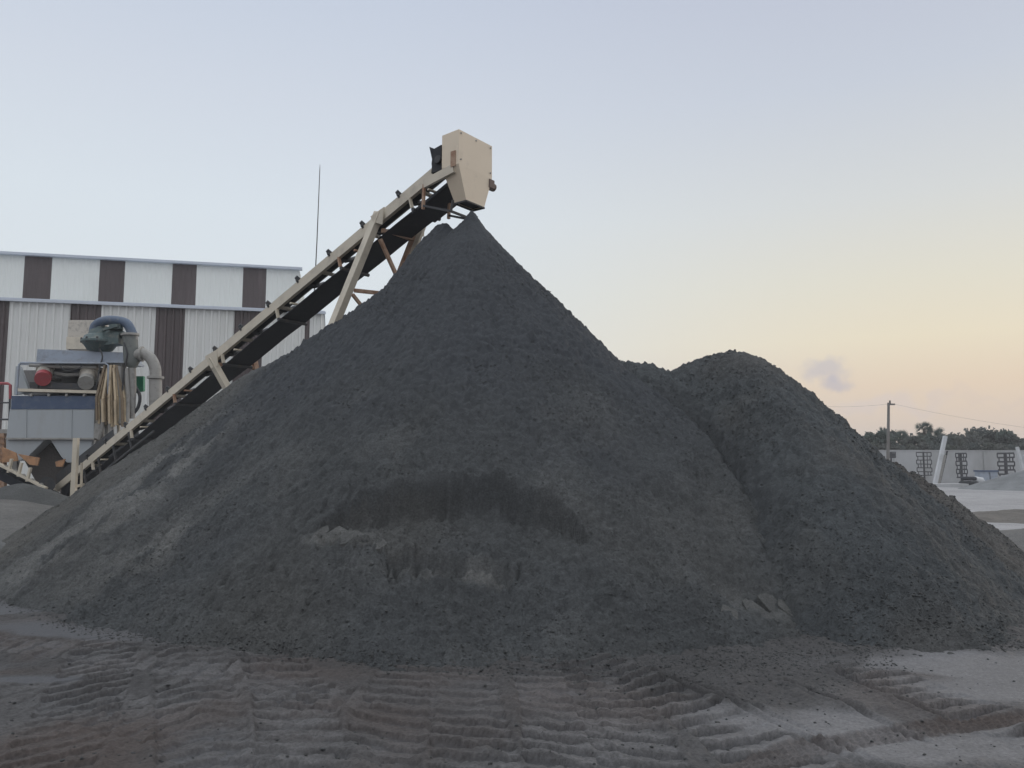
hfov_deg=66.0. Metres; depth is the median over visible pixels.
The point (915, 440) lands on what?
tree
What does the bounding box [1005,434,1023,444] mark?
tree
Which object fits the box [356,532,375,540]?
crust plate
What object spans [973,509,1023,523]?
soil mound
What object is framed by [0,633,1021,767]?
mud crumbs
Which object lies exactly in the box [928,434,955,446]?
tree
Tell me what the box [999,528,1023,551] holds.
sand mound
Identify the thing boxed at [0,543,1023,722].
sand clods
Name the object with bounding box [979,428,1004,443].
tree
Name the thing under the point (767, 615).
crust plate
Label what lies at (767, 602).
crust plate
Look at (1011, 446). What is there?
bush
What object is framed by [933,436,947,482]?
leaning beam
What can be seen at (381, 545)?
crust plate
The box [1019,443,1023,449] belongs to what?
bush
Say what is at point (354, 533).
crust plate
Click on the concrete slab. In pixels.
(949, 485)
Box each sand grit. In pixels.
[0,216,798,663]
[624,349,1022,648]
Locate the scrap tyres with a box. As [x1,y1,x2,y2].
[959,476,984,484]
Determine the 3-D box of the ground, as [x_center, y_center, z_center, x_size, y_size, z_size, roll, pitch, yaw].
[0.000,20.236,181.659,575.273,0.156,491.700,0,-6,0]
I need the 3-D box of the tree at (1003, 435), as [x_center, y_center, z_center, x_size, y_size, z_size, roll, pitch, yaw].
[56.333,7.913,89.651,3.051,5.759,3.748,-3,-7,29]
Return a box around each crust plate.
[314,525,328,537]
[327,526,347,537]
[338,533,351,546]
[347,530,362,538]
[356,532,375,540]
[371,539,386,554]
[721,605,737,619]
[742,600,763,609]
[757,593,777,612]
[758,608,776,619]
[778,599,792,615]
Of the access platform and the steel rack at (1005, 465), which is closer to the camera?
the access platform
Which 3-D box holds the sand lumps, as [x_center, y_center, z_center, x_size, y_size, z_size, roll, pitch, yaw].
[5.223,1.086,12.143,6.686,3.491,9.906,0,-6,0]
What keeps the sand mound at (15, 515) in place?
on the ground
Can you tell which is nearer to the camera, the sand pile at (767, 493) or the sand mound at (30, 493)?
the sand pile at (767, 493)
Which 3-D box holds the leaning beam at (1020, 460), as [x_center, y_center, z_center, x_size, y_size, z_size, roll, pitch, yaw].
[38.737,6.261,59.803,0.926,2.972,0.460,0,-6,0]
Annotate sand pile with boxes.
[0,211,801,671]
[619,349,1023,654]
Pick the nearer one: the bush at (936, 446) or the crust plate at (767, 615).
the crust plate at (767, 615)
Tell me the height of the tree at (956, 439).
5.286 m
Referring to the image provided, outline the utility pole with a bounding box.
[886,400,894,459]
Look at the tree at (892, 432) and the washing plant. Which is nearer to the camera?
the washing plant
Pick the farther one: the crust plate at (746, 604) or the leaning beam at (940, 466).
the leaning beam at (940, 466)
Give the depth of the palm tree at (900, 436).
87.73 m
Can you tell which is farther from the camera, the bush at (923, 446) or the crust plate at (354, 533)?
the bush at (923, 446)
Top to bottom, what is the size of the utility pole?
6.324 m
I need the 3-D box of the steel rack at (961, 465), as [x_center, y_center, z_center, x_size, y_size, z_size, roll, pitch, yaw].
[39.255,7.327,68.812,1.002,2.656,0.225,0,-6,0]
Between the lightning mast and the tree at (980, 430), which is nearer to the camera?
the lightning mast
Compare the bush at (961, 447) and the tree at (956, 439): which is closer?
the bush at (961, 447)
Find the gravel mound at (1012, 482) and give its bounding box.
[957,470,1023,490]
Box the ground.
[0,487,1023,767]
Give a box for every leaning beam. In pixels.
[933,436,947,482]
[1015,447,1023,470]
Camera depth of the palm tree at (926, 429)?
91.70 m
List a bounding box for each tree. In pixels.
[862,430,892,444]
[885,430,899,445]
[891,429,908,444]
[901,433,925,446]
[915,421,934,434]
[918,432,935,444]
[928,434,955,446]
[931,427,946,441]
[934,432,969,447]
[957,434,984,446]
[963,429,986,444]
[964,425,995,440]
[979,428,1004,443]
[994,428,1019,445]
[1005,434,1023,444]
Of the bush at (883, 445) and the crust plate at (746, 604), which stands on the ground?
the bush at (883, 445)
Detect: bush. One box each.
[871,441,882,449]
[878,443,900,449]
[900,444,918,449]
[916,442,931,449]
[930,442,940,449]
[945,444,956,449]
[957,445,968,449]
[963,441,981,449]
[981,442,996,449]
[994,443,1012,449]
[1005,444,1018,449]
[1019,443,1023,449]
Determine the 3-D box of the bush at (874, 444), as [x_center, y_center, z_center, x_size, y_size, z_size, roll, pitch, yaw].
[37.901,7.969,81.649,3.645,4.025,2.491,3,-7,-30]
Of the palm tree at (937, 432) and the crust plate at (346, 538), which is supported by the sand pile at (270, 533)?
the crust plate at (346, 538)
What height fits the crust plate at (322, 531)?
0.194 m
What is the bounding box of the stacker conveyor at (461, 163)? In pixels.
[53,129,496,496]
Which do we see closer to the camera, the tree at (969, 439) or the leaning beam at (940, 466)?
the leaning beam at (940, 466)
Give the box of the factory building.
[0,251,325,493]
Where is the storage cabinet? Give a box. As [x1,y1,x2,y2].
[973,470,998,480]
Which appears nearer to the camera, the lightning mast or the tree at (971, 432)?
the lightning mast
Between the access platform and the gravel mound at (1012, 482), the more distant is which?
the gravel mound at (1012, 482)
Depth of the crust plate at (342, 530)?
7.95 m
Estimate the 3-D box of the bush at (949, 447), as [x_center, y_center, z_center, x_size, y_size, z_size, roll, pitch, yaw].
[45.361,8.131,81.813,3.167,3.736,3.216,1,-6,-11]
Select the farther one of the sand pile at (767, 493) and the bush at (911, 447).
the bush at (911, 447)
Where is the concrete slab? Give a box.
[933,483,968,486]
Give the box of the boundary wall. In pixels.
[879,450,1023,482]
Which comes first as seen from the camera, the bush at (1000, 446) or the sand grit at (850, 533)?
the sand grit at (850, 533)
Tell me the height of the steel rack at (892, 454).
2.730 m
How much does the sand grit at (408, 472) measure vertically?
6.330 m
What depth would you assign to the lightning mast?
44.13 m
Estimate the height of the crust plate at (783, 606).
0.256 m
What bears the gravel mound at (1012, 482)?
on the ground
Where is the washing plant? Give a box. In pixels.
[5,316,163,483]
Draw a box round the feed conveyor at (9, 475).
[0,447,65,494]
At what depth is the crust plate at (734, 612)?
7.46 m
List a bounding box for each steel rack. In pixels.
[890,452,895,461]
[916,452,932,479]
[955,453,967,480]
[996,452,1015,475]
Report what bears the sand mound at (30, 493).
on the ground
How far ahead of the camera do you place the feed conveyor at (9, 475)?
23.14 m
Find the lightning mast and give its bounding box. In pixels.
[314,169,319,289]
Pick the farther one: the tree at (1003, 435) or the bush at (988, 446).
the tree at (1003, 435)
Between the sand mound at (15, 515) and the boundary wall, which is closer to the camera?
the sand mound at (15, 515)
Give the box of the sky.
[0,0,1023,445]
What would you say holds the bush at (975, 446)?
on the ground
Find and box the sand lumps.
[628,355,1023,636]
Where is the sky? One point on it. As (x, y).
(830, 193)
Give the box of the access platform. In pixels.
[0,382,11,487]
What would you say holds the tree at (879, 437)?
on the ground
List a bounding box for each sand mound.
[0,483,67,505]
[0,499,52,539]
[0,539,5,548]
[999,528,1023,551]
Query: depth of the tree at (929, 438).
89.35 m
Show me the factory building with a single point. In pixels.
(182, 316)
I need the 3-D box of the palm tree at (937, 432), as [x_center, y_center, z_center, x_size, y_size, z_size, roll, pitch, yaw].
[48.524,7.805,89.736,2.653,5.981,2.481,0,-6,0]
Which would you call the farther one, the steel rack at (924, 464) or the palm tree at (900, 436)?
the palm tree at (900, 436)

